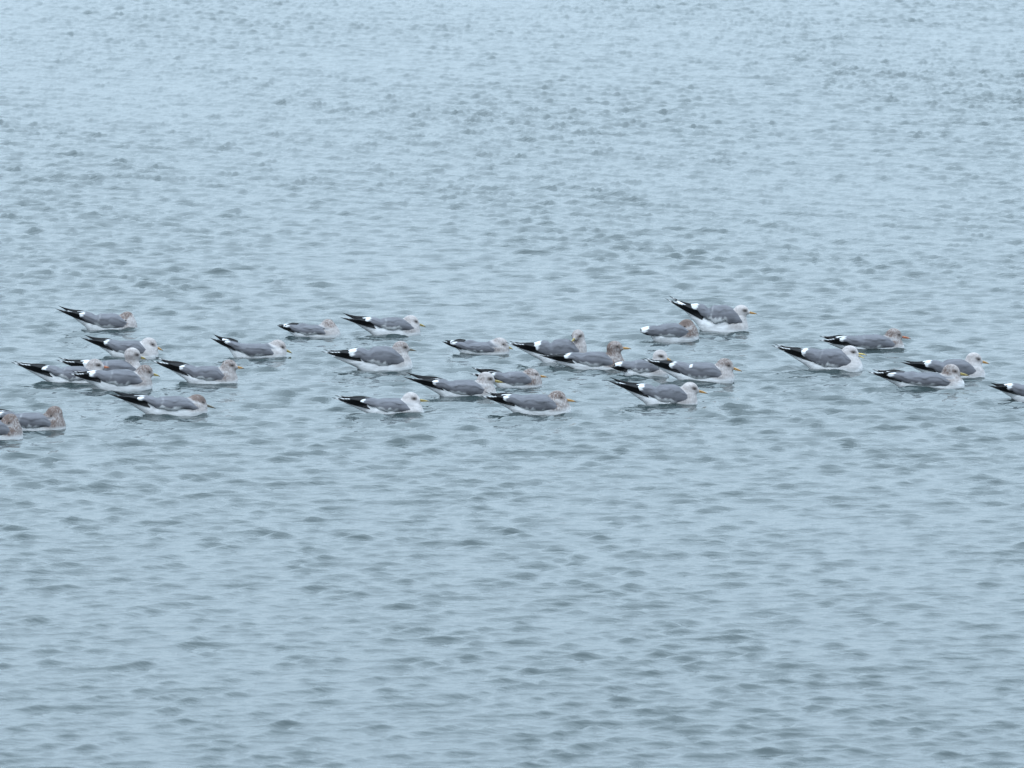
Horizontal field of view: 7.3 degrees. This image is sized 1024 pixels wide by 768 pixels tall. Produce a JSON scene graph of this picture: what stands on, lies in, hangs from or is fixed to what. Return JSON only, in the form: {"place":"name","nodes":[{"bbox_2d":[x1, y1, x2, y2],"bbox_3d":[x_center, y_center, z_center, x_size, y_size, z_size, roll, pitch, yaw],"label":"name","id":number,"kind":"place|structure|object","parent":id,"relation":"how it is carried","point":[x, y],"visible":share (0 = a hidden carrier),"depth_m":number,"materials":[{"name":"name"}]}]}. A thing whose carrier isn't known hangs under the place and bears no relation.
{"place":"outdoors","nodes":[
{"label":"outdoors","id":0,"kind":"place"},
{"bbox_2d":[0,0,1023,767],"bbox_3d":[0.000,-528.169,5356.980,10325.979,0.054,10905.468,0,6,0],"label":"water","id":1,"kind":"structure","parent":0,"point":[770,556],"depth_m":34.97,"materials":[{"name":"blue liquid"}]},
{"bbox_2d":[0,414,22,439],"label":"gull","id":2,"kind":"object","parent":1,"relation":"on","point":[10,427],"visible":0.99,"depth_m":33.14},
{"bbox_2d":[0,406,65,430],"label":"gull","id":3,"kind":"object","parent":1,"relation":"on","point":[51,418],"visible":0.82,"depth_m":33.48,"materials":[{"name":"grey"}]},
{"bbox_2d":[12,359,109,382],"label":"gull","id":4,"kind":"object","parent":1,"relation":"on","point":[50,373],"visible":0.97,"depth_m":35.42,"materials":[{"name":"grey"}]},
{"bbox_2d":[55,306,136,329],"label":"gull","id":5,"kind":"object","parent":1,"relation":"on","point":[92,321],"visible":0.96,"depth_m":38.02,"materials":[{"name":"grey"}]},
{"bbox_2d":[58,348,145,370],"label":"gull","id":6,"kind":"object","parent":1,"relation":"on","point":[132,356],"visible":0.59,"depth_m":35.57,"materials":[{"name":"grey"}]},
{"bbox_2d":[68,365,159,390],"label":"gull","id":7,"kind":"object","parent":1,"relation":"on","point":[139,379],"visible":0.92,"depth_m":35.16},
{"bbox_2d":[83,335,162,358],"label":"gull","id":8,"kind":"object","parent":1,"relation":"on","point":[148,348],"visible":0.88,"depth_m":36.61,"materials":[{"name":"grey"}]},
{"bbox_2d":[110,390,215,416],"bbox_3d":[-1.494,0.094,34.104,0.463,0.140,0.137,-1,5,-9],"label":"gull","id":9,"kind":"object","parent":1,"relation":"on","point":[194,405],"visible":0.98,"depth_m":34.06,"materials":[{"name":"grey"}]},
{"bbox_2d":[151,357,243,383],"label":"gull","id":10,"kind":"object","parent":1,"relation":"on","point":[225,372],"visible":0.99,"depth_m":35.43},
{"bbox_2d":[211,335,291,357],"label":"gull","id":11,"kind":"object","parent":1,"relation":"on","point":[274,348],"visible":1,"depth_m":36.63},
{"bbox_2d":[277,319,339,337],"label":"gull","id":12,"kind":"object","parent":1,"relation":"on","point":[326,328],"visible":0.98,"depth_m":37.66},
{"bbox_2d":[321,341,415,370],"bbox_3d":[-0.647,-0.114,36.101,0.432,0.160,0.136,0,4,-3],"label":"gull","id":13,"kind":"object","parent":1,"relation":"on","point":[395,357],"visible":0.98,"depth_m":36.06,"materials":[{"name":"grey"}]},
{"bbox_2d":[332,392,428,413],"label":"gull","id":14,"kind":"object","parent":1,"relation":"on","point":[409,402],"visible":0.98,"depth_m":34.14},
{"bbox_2d":[340,313,424,335],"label":"gull","id":15,"kind":"object","parent":1,"relation":"on","point":[409,325],"visible":0.9,"depth_m":37.73,"materials":[{"name":"grey"}]},
{"bbox_2d":[405,372,503,396],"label":"gull","id":16,"kind":"object","parent":1,"relation":"on","point":[482,383],"visible":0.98,"depth_m":34.86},
{"bbox_2d":[442,337,512,354],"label":"gull","id":17,"kind":"object","parent":1,"relation":"on","point":[498,346],"visible":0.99,"depth_m":36.82,"materials":[{"name":"grey"}]},
{"bbox_2d":[472,367,547,387],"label":"gull","id":18,"kind":"object","parent":1,"relation":"on","point":[529,378],"visible":0.81,"depth_m":35.30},
{"bbox_2d":[482,390,575,415],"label":"gull","id":19,"kind":"object","parent":1,"relation":"on","point":[554,403],"visible":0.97,"depth_m":34.13,"materials":[{"name":"grey"}]},
{"bbox_2d":[506,329,586,362],"bbox_3d":[0.158,-0.154,36.425,0.382,0.188,0.111,0,7,-2],"label":"gull","id":20,"kind":"object","parent":1,"relation":"on","point":[577,343],"visible":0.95,"depth_m":36.40,"materials":[{"name":"grey"}]},
{"bbox_2d":[540,341,630,369],"bbox_3d":[0.331,-0.116,36.141,0.424,0.164,0.126,1,5,12],"label":"gull","id":21,"kind":"object","parent":1,"relation":"on","point":[609,358],"visible":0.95,"depth_m":36.09,"materials":[{"name":"grey"}]},
{"bbox_2d":[611,350,669,376],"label":"gull","id":22,"kind":"object","parent":1,"relation":"on","point":[639,367],"visible":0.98,"depth_m":35.77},
{"bbox_2d":[607,377,707,404],"bbox_3d":[0.626,0.049,34.550,0.439,0.161,0.115,0,6,-2],"label":"gull","id":23,"kind":"object","parent":1,"relation":"on","point":[649,394],"visible":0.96,"depth_m":34.52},
{"bbox_2d":[640,319,698,342],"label":"gull","id":24,"kind":"object","parent":1,"relation":"on","point":[685,330],"visible":0.99,"depth_m":37.43,"materials":[{"name":"grey"}]},
{"bbox_2d":[643,358,741,383],"bbox_3d":[0.799,-0.049,35.568,0.452,0.137,0.135,1,4,9],"label":"gull","id":25,"kind":"object","parent":1,"relation":"on","point":[720,370],"visible":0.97,"depth_m":35.52,"materials":[{"name":"grey"}]},
{"bbox_2d":[665,296,756,331],"bbox_3d":[0.946,-0.318,37.980,0.439,0.204,0.118,0,7,2],"label":"gull","id":26,"kind":"object","parent":1,"relation":"on","point":[719,318],"visible":0.93,"depth_m":37.94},
{"bbox_2d":[772,343,866,371],"bbox_3d":[1.384,-0.104,36.073,0.438,0.150,0.126,1,6,12],"label":"gull","id":27,"kind":"object","parent":1,"relation":"on","point":[846,358],"visible":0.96,"depth_m":36.02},
{"bbox_2d":[820,328,910,348],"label":"gull","id":28,"kind":"object","parent":1,"relation":"on","point":[891,338],"visible":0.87,"depth_m":36.98,"materials":[{"name":"grey"}]},
{"bbox_2d":[869,364,968,388],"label":"gull","id":29,"kind":"object","parent":1,"relation":"on","point":[948,377],"visible":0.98,"depth_m":35.25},
{"bbox_2d":[901,352,988,377],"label":"gull","id":30,"kind":"object","parent":1,"relation":"on","point":[970,365],"visible":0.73,"depth_m":35.68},
{"bbox_2d":[988,383,1023,401],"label":"gull","id":31,"kind":"object","parent":1,"relation":"on","point":[1014,391],"visible":0.99,"depth_m":34.70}
]}

